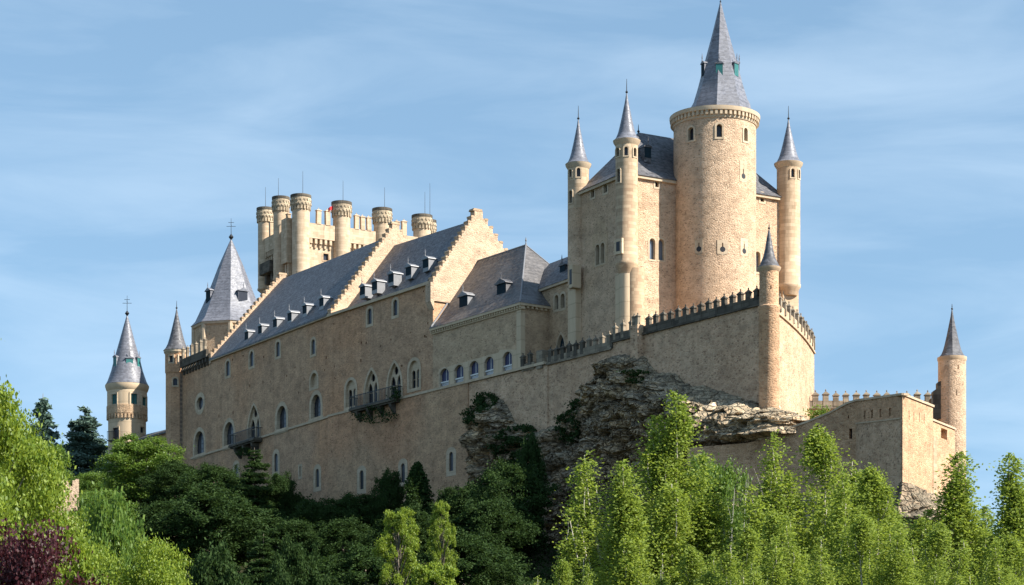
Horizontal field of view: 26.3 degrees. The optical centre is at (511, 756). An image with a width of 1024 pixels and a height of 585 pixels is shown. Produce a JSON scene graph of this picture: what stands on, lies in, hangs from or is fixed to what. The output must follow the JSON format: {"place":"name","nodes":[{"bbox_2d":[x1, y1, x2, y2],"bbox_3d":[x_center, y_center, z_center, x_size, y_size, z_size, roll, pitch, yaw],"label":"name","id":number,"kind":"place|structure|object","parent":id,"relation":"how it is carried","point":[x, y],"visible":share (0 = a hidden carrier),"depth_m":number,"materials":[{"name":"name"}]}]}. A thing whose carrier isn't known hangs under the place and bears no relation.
{"place":"outdoors","nodes":[
{"label":"outdoors","id":0,"kind":"place"},
{"bbox_2d":[256,178,436,293],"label":"battlemented tower","id":1,"kind":"structure","parent":0,"point":[298,241],"depth_m":443.76,"materials":[{"name":"white stone"}]},
{"bbox_2d":[0,0,1023,533],"label":"sky","id":2,"kind":"structure","parent":0,"point":[133,133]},
{"bbox_2d":[79,479,969,584],"bbox_3d":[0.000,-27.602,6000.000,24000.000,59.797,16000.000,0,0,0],"label":"terrain","id":3,"kind":"structure","parent":0,"point":[545,557],"depth_m":295.03,"materials":[{"name":"green plant"}]},
{"bbox_2d":[0,375,35,581],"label":"maple tree","id":4,"kind":"object","parent":3,"relation":"on","point":[9,440],"visible":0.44,"depth_m":70.29,"materials":[{"name":"green plant"}]},
{"bbox_2d":[1,431,82,584],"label":"maple tree","id":5,"kind":"object","parent":3,"relation":"on","point":[23,494],"depth_m":82.96,"materials":[{"name":"green plant"}]},
{"bbox_2d":[12,434,73,505],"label":"broadleaf tree","id":6,"kind":"object","parent":3,"relation":"on","point":[63,454],"visible":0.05,"depth_m":400.71,"materials":[{"name":"green plant"}]},
{"bbox_2d":[30,397,60,445],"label":"spruce tree","id":7,"kind":"object","parent":3,"relation":"on","point":[43,405],"visible":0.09,"depth_m":468.94,"materials":[{"name":"green plant"}]},
{"bbox_2d":[0,386,117,584],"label":"maple tree","id":8,"kind":"object","parent":3,"relation":"on","point":[45,500],"visible":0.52,"depth_m":76.08,"materials":[{"name":"green plant"}]},
{"bbox_2d":[0,512,120,584],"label":"plum tree","id":9,"kind":"object","parent":3,"relation":"on","point":[25,561],"visible":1,"depth_m":64.94,"materials":[{"name":"purple plant"}]},
{"bbox_2d":[56,479,78,527],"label":"ruined wall","id":10,"kind":"structure","parent":3,"relation":"on","point":[74,487],"depth_m":330.47,"materials":[{"name":"stone"}]},
{"bbox_2d":[21,504,117,584],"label":"maple tree","id":11,"kind":"object","parent":3,"relation":"on","point":[102,559],"visible":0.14,"depth_m":83.72,"materials":[{"name":"green plant"}]},
{"bbox_2d":[58,405,107,485],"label":"cedar tree","id":12,"kind":"object","parent":3,"relation":"on","point":[86,447],"visible":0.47,"depth_m":448.83,"materials":[{"name":"green plant"}]},
{"bbox_2d":[68,470,116,506],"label":"broadleaf tree","id":13,"kind":"object","parent":3,"relation":"on","point":[89,478],"visible":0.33,"depth_m":382.94,"materials":[{"name":"green plant"}]},
{"bbox_2d":[61,481,137,583],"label":"broadleaf tree","id":14,"kind":"object","parent":3,"relation":"on","point":[104,519],"visible":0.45,"depth_m":148.92,"materials":[{"name":"green plant"}]},
{"bbox_2d":[67,488,141,531],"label":"broadleaf tree","id":15,"kind":"object","parent":3,"relation":"on","point":[86,500],"visible":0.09,"depth_m":316.69,"materials":[{"name":"green plant"}]},
{"bbox_2d":[82,514,152,578],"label":"broadleaf tree","id":16,"kind":"object","parent":3,"relation":"on","point":[133,525],"visible":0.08,"depth_m":159.20,"materials":[{"name":"green plant"}]},
{"bbox_2d":[105,299,148,471],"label":"round tower","id":17,"kind":"structure","parent":3,"relation":"on","point":[127,386],"depth_m":433.13,"materials":[{"name":"stone"}]},
{"bbox_2d":[89,433,194,508],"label":"broadleaf tree","id":18,"kind":"object","parent":3,"relation":"on","point":[133,458],"visible":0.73,"depth_m":363.10,"materials":[{"name":"green plant"}]},
{"bbox_2d":[91,530,196,584],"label":"maple tree","id":19,"kind":"object","parent":3,"relation":"on","point":[167,573],"visible":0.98,"depth_m":87.37,"materials":[{"name":"green plant"}]},
{"bbox_2d":[132,497,193,550],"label":"dark tree","id":20,"kind":"object","parent":3,"relation":"on","point":[158,506],"visible":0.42,"depth_m":315.35,"materials":[{"name":"green plant"}]},
{"bbox_2d":[132,457,202,506],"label":"dark tree","id":21,"kind":"object","parent":3,"relation":"on","point":[165,477],"visible":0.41,"depth_m":352.05,"materials":[{"name":"green plant"}]},
{"bbox_2d":[163,301,189,463],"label":"corner turret","id":22,"kind":"object","parent":3,"relation":"on","point":[176,344],"visible":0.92,"depth_m":416.80,"materials":[{"name":"stone"}]},
{"bbox_2d":[162,461,246,505],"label":"dark tree","id":23,"kind":"object","parent":3,"relation":"on","point":[222,476],"visible":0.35,"depth_m":342.61,"materials":[{"name":"green plant"}]},
{"bbox_2d":[146,480,284,566],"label":"dark tree","id":24,"kind":"object","parent":3,"relation":"on","point":[210,512],"visible":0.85,"depth_m":306.91,"materials":[{"name":"green plant"}]},
{"bbox_2d":[185,533,260,584],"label":"dark tree","id":25,"kind":"object","parent":3,"relation":"on","point":[216,566],"visible":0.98,"depth_m":198.36,"materials":[{"name":"green plant"}]},
{"bbox_2d":[226,448,284,529],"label":"layered tree","id":26,"kind":"object","parent":3,"relation":"on","point":[252,493],"visible":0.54,"depth_m":336.71,"materials":[{"name":"green plant"}]},
{"bbox_2d":[238,534,277,584],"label":"layered tree","id":27,"kind":"object","parent":3,"relation":"on","point":[262,564],"visible":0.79,"depth_m":269.22,"materials":[{"name":"green plant"}]},
{"bbox_2d":[259,468,304,522],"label":"dark shrub","id":28,"kind":"object","parent":3,"relation":"on","point":[286,494],"visible":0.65,"depth_m":340.44,"materials":[{"name":"green plant"}]},
{"bbox_2d":[242,517,325,561],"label":"dark tree","id":29,"kind":"object","parent":3,"relation":"on","point":[296,529],"visible":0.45,"depth_m":297.69,"materials":[{"name":"green plant"}]},
{"bbox_2d":[259,531,333,584],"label":"dark tree","id":30,"kind":"object","parent":3,"relation":"on","point":[292,566],"visible":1,"depth_m":234.34,"materials":[{"name":"green plant"}]},
{"bbox_2d":[279,495,338,542],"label":"dark shrub","id":31,"kind":"object","parent":3,"relation":"on","point":[308,508],"visible":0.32,"depth_m":322.31,"materials":[{"name":"green plant"}]},
{"bbox_2d":[309,491,375,541],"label":"dark shrub","id":32,"kind":"object","parent":3,"relation":"on","point":[347,505],"visible":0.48,"depth_m":319.96,"materials":[{"name":"green plant"}]},
{"bbox_2d":[303,515,382,571],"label":"dark tree","id":33,"kind":"object","parent":3,"relation":"on","point":[345,531],"visible":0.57,"depth_m":292.10,"materials":[{"name":"green plant"}]},
{"bbox_2d":[309,541,413,584],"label":"dark tree","id":34,"kind":"object","parent":3,"relation":"on","point":[363,565],"visible":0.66,"depth_m":255.76,"materials":[{"name":"green plant"}]},
{"bbox_2d":[180,208,546,504],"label":"palace","id":35,"kind":"structure","parent":3,"relation":"on","point":[291,373],"depth_m":359.59,"materials":[{"name":"stone"}]},
{"bbox_2d":[193,427,205,455],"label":"window","id":36,"kind":"structure","parent":35,"relation":"in","point":[199,441],"depth_m":410.77,"materials":[{"name":"stone"}]},
{"bbox_2d":[195,392,204,414],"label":"window","id":37,"kind":"structure","parent":35,"relation":"in","point":[200,399],"depth_m":410.07,"materials":[{"name":"stone"}]},
{"bbox_2d":[191,222,256,353],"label":"octagonal tower","id":38,"kind":"structure","parent":35,"relation":"on","point":[230,299],"depth_m":427.83,"materials":[{"name":"stone"}]},
{"bbox_2d":[222,418,234,446],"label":"window","id":39,"kind":"structure","parent":35,"relation":"in","point":[229,427],"depth_m":398.81,"materials":[{"name":"stone"}]},
{"bbox_2d":[247,402,260,436],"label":"gothic window","id":40,"kind":"structure","parent":35,"relation":"in","point":[254,418],"depth_m":388.24,"materials":[{"name":"stone"}]},
{"bbox_2d":[272,449,279,475],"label":"window","id":41,"kind":"structure","parent":35,"relation":"in","point":[276,454],"depth_m":379.53,"materials":[{"name":"stone"}]},
{"bbox_2d":[275,401,287,430],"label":"window","id":42,"kind":"structure","parent":35,"relation":"in","point":[281,415],"depth_m":378.42,"materials":[{"name":"stone"}]},
{"bbox_2d":[309,390,322,418],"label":"window","id":43,"kind":"structure","parent":35,"relation":"in","point":[316,402],"depth_m":366.15,"materials":[{"name":"stone"}]},
{"bbox_2d":[313,464,320,492],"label":"window","id":44,"kind":"structure","parent":35,"relation":"in","point":[317,469],"depth_m":364.99,"materials":[{"name":"stone"}]},
{"bbox_2d":[344,377,356,410],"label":"gothic window","id":45,"kind":"structure","parent":35,"relation":"in","point":[350,388],"depth_m":355.84,"materials":[{"name":"stone"}]},
{"bbox_2d":[357,465,365,494],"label":"window","id":46,"kind":"structure","parent":35,"relation":"in","point":[361,472],"depth_m":351.43,"materials":[{"name":"stone"}]},
{"bbox_2d":[363,367,378,403],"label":"gothic window","id":47,"kind":"structure","parent":35,"relation":"in","point":[371,381],"depth_m":350.41,"materials":[{"name":"stone"}]},
{"bbox_2d":[350,405,398,423],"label":"ivy","id":48,"kind":"object","parent":35,"relation":"attached to","point":[392,414],"visible":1,"depth_m":345.72,"materials":[{"name":"green plant"}]},
{"bbox_2d":[386,360,402,398],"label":"gothic window","id":49,"kind":"structure","parent":35,"relation":"in","point":[394,377],"depth_m":344.72,"materials":[{"name":"stone"}]},
{"bbox_2d":[391,297,398,319],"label":"window","id":50,"kind":"structure","parent":35,"relation":"in","point":[395,301],"depth_m":344.13,"materials":[{"name":"stone"}]},
{"bbox_2d":[398,458,407,485],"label":"window","id":51,"kind":"structure","parent":35,"relation":"in","point":[403,464],"depth_m":341.29,"materials":[{"name":"stone"}]},
{"bbox_2d":[407,357,420,392],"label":"gothic window","id":52,"kind":"structure","parent":35,"relation":"in","point":[414,365],"depth_m":339.96,"materials":[{"name":"stone"}]},
{"bbox_2d":[446,447,455,476],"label":"window","id":53,"kind":"structure","parent":35,"relation":"in","point":[451,452],"depth_m":330.22,"materials":[{"name":"stone"}]},
{"bbox_2d":[366,465,404,532],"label":"dark shrub","id":54,"kind":"object","parent":3,"relation":"on","point":[390,489],"visible":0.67,"depth_m":317.21,"materials":[{"name":"green plant"}]},
{"bbox_2d":[371,506,421,584],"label":"maple tree","id":55,"kind":"object","parent":3,"relation":"on","point":[408,561],"visible":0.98,"depth_m":235.12,"materials":[{"name":"green plant"}]},
{"bbox_2d":[365,504,444,557],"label":"dark tree","id":56,"kind":"object","parent":3,"relation":"on","point":[421,517],"visible":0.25,"depth_m":286.06,"materials":[{"name":"green plant"}]},
{"bbox_2d":[403,461,434,531],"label":"cypress tree","id":57,"kind":"object","parent":3,"relation":"on","point":[416,494],"visible":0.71,"depth_m":312.09,"materials":[{"name":"green plant"}]},
{"bbox_2d":[407,561,462,584],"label":"maple tree","id":58,"kind":"object","parent":3,"relation":"on","point":[434,571],"visible":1,"depth_m":189.40,"materials":[{"name":"green plant"}]},
{"bbox_2d":[424,500,459,580],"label":"maple tree","id":59,"kind":"object","parent":3,"relation":"on","point":[443,522],"visible":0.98,"depth_m":241.50,"materials":[{"name":"green plant"}]},
{"bbox_2d":[426,482,462,517],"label":"dark shrub","id":60,"kind":"object","parent":3,"relation":"on","point":[446,491],"visible":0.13,"depth_m":304.86,"materials":[{"name":"green plant"}]},
{"bbox_2d":[439,479,487,531],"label":"dark shrub","id":61,"kind":"object","parent":3,"relation":"on","point":[460,497],"visible":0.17,"depth_m":299.86,"materials":[{"name":"green plant"}]},
{"bbox_2d":[402,526,534,584],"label":"dark tree","id":62,"kind":"object","parent":3,"relation":"on","point":[477,556],"visible":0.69,"depth_m":251.87,"materials":[{"name":"green plant"}]},
{"bbox_2d":[429,238,550,388],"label":"hipped hall","id":63,"kind":"structure","parent":3,"relation":"on","point":[493,318],"depth_m":324.95,"materials":[{"name":"stone"}]},
{"bbox_2d":[439,367,449,386],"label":"arched window","id":64,"kind":"structure","parent":63,"relation":"in","point":[444,374],"depth_m":332.81,"materials":[{"name":"stone"}]},
{"bbox_2d":[453,363,463,383],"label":"arched window","id":65,"kind":"structure","parent":63,"relation":"in","point":[458,371],"depth_m":329.66,"materials":[{"name":"stone"}]},
{"bbox_2d":[468,359,478,379],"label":"arched window","id":66,"kind":"structure","parent":63,"relation":"in","point":[473,367],"depth_m":326.37,"materials":[{"name":"stone"}]},
{"bbox_2d":[483,355,493,375],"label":"arched window","id":67,"kind":"structure","parent":63,"relation":"in","point":[488,363],"depth_m":323.12,"materials":[{"name":"stone"}]},
{"bbox_2d":[502,350,512,370],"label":"arched window","id":68,"kind":"structure","parent":63,"relation":"in","point":[507,357],"depth_m":319.13,"materials":[{"name":"stone"}]},
{"bbox_2d":[18,464,962,584],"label":"undergrowth","id":69,"kind":"object","parent":3,"relation":"on","point":[526,579],"visible":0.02,"depth_m":293.77,"materials":[{"name":"green plant"}]},
{"bbox_2d":[444,493,540,571],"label":"dark tree","id":70,"kind":"object","parent":3,"relation":"on","point":[488,516],"visible":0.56,"depth_m":275.80,"materials":[{"name":"green plant"}]},
{"bbox_2d":[469,365,547,529],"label":"retaining wall","id":71,"kind":"structure","parent":3,"relation":"on","point":[523,395],"depth_m":314.81,"materials":[{"name":"beige stone"}]},
{"bbox_2d":[458,456,561,559],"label":"dark tree","id":72,"kind":"object","parent":3,"relation":"on","point":[505,481],"visible":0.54,"depth_m":291.37,"materials":[{"name":"green plant"}]},
{"bbox_2d":[513,431,548,548],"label":"dark shrub","id":73,"kind":"object","parent":3,"relation":"on","point":[530,453],"visible":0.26,"depth_m":298.23,"materials":[{"name":"green plant"}]},
{"bbox_2d":[538,257,567,355],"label":"link building","id":74,"kind":"structure","parent":3,"relation":"on","point":[553,287],"depth_m":317.31,"materials":[{"name":"stone"}]},
{"bbox_2d":[532,556,595,584],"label":"poplar tree","id":75,"kind":"object","parent":3,"relation":"on","point":[562,571],"visible":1,"depth_m":121.69,"materials":[{"name":"green plant"}]},
{"bbox_2d":[583,459,665,584],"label":"poplar tree","id":76,"kind":"object","parent":3,"relation":"on","point":[627,522],"visible":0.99,"depth_m":139.60,"materials":[{"name":"green plant"}]},
{"bbox_2d":[459,354,807,563],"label":"cliff","id":77,"kind":"structure","parent":3,"relation":"on","point":[614,409],"depth_m":291.95,"materials":[{"name":"grey stone"}]},
{"bbox_2d":[459,391,498,425],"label":"ivy","id":78,"kind":"object","parent":77,"relation":"on","point":[480,405],"visible":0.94,"depth_m":320.97,"materials":[{"name":"green plant"}]},
{"bbox_2d":[484,423,539,489],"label":"ivy","id":79,"kind":"object","parent":77,"relation":"attached to","point":[509,439],"visible":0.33,"depth_m":314.44,"materials":[{"name":"green plant"}]},
{"bbox_2d":[548,398,581,444],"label":"ivy","id":80,"kind":"object","parent":77,"relation":"on","point":[568,412],"visible":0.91,"depth_m":302.68,"materials":[{"name":"green plant"}]},
{"bbox_2d":[616,369,650,383],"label":"ivy","id":81,"kind":"object","parent":77,"relation":"on","point":[638,372],"visible":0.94,"depth_m":289.24,"materials":[{"name":"green plant"}]},
{"bbox_2d":[546,390,745,584],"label":"poplar tree","id":82,"kind":"object","parent":3,"relation":"on","point":[665,483],"visible":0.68,"depth_m":149.18,"materials":[{"name":"green plant"}]},
{"bbox_2d":[520,286,815,530],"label":"terrace wall","id":83,"kind":"structure","parent":3,"relation":"on","point":[716,347],"depth_m":285.90,"materials":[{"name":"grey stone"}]},
{"bbox_2d":[565,79,802,350],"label":"keep","id":84,"kind":"structure","parent":83,"relation":"on","point":[621,234],"depth_m":305.08,"materials":[{"name":"stone"}]},
{"bbox_2d":[569,264,580,288],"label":"latrine window","id":85,"kind":"structure","parent":84,"relation":"in","point":[576,269],"depth_m":308.63,"materials":[{"name":"beige stone"}]},
{"bbox_2d":[614,238,623,254],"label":"latrine window","id":86,"kind":"structure","parent":84,"relation":"in","point":[618,243],"depth_m":298.69,"materials":[{"name":"stone"}]},
{"bbox_2d":[648,237,656,261],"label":"window","id":87,"kind":"structure","parent":84,"relation":"in","point":[652,242],"depth_m":302.51,"materials":[{"name":"stone"}]},
{"bbox_2d":[657,237,665,261],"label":"window","id":88,"kind":"structure","parent":84,"relation":"in","point":[661,243],"depth_m":303.25,"materials":[{"name":"stone"}]},
{"bbox_2d":[669,0,759,315],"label":"great round tower","id":89,"kind":"structure","parent":83,"relation":"on","point":[714,126],"depth_m":300.78,"materials":[{"name":"stone"}]},
{"bbox_2d":[757,227,780,408],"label":"watch turret","id":90,"kind":"object","parent":83,"relation":"on","point":[768,268],"visible":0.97,"depth_m":271.66,"materials":[{"name":"stone"}]},
{"bbox_2d":[645,544,730,584],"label":"poplar tree","id":91,"kind":"object","parent":3,"relation":"on","point":[694,567],"visible":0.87,"depth_m":117.73,"materials":[{"name":"green plant"}]},
{"bbox_2d":[684,449,753,582],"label":"broadleaf tree","id":92,"kind":"object","parent":3,"relation":"on","point":[727,485],"visible":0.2,"depth_m":238.49,"materials":[{"name":"green plant"}]},
{"bbox_2d":[693,523,793,584],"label":"poplar tree","id":93,"kind":"object","parent":3,"relation":"on","point":[747,546],"visible":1,"depth_m":109.70,"materials":[{"name":"green plant"}]},
{"bbox_2d":[688,399,856,521],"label":"curtain wall","id":94,"kind":"structure","parent":3,"relation":"on","point":[840,421],"depth_m":265.30,"materials":[{"name":"stone"}]},
{"bbox_2d":[797,403,837,418],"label":"ivy","id":95,"kind":"object","parent":94,"relation":"on","point":[820,412],"visible":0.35,"depth_m":282.70,"materials":[{"name":"green plant"}]},
{"bbox_2d":[809,389,930,419],"bbox_3d":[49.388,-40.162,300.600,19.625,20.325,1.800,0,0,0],"label":"parapet","id":96,"kind":"structure","parent":94,"relation":"on","point":[835,403],"depth_m":299.86,"materials":[{"name":"stone"}]},
{"bbox_2d":[717,508,833,584],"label":"poplar tree","id":97,"kind":"object","parent":3,"relation":"on","point":[775,524],"visible":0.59,"depth_m":128.06,"materials":[{"name":"green plant"}]},
{"bbox_2d":[720,423,916,584],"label":"poplar tree","id":98,"kind":"object","parent":3,"relation":"on","point":[818,443],"visible":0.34,"depth_m":146.71,"materials":[{"name":"green plant"}]},
{"bbox_2d":[738,482,971,541],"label":"rocks","id":99,"kind":"object","parent":3,"relation":"on","point":[913,499],"visible":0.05,"depth_m":251.05,"materials":[{"name":"beige stone"}]},
{"bbox_2d":[788,512,948,584],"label":"poplar tree","id":100,"kind":"object","parent":3,"relation":"on","point":[861,528],"visible":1,"depth_m":111.58,"materials":[{"name":"green plant"}]},
{"bbox_2d":[814,462,952,584],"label":"poplar tree","id":101,"kind":"object","parent":3,"relation":"on","point":[872,479],"visible":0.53,"depth_m":138.87,"materials":[{"name":"green plant"}]},
{"bbox_2d":[855,393,934,495],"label":"bastion","id":102,"kind":"object","parent":3,"relation":"on","point":[894,436],"visible":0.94,"depth_m":254.89,"materials":[{"name":"stone"}]},
{"bbox_2d":[933,419,955,498],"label":"side bastion","id":103,"kind":"object","parent":3,"relation":"on","point":[943,441],"visible":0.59,"depth_m":265.63,"materials":[{"name":"stone"}]},
{"bbox_2d":[929,308,966,491],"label":"tower","id":104,"kind":"structure","parent":3,"relation":"on","point":[948,398],"depth_m":286.60,"materials":[{"name":"beige stone"}]},
{"bbox_2d":[909,451,996,584],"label":"poplar tree","id":105,"kind":"object","parent":3,"relation":"on","point":[960,517],"visible":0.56,"depth_m":144.63,"materials":[{"name":"green plant"}]},
{"bbox_2d":[906,520,1000,584],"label":"poplar tree","id":106,"kind":"object","parent":3,"relation":"on","point":[938,539],"visible":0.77,"depth_m":117.32,"materials":[{"name":"green plant"}]},
{"bbox_2d":[969,505,998,558],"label":"poplar tree","id":107,"kind":"object","parent":3,"relation":"on","point":[986,512],"visible":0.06,"depth_m":149.80,"materials":[{"name":"green plant"}]},
{"bbox_2d":[964,452,1023,584],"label":"poplar tree","id":108,"kind":"object","parent":3,"relation":"on","point":[1010,490],"visible":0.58,"depth_m":137.37,"materials":[{"name":"green plant"}]},
{"bbox_2d":[973,532,1023,584],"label":"poplar tree","id":109,"kind":"object","parent":3,"relation":"on","point":[1008,549],"visible":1,"depth_m":109.00,"materials":[{"name":"green plant"}]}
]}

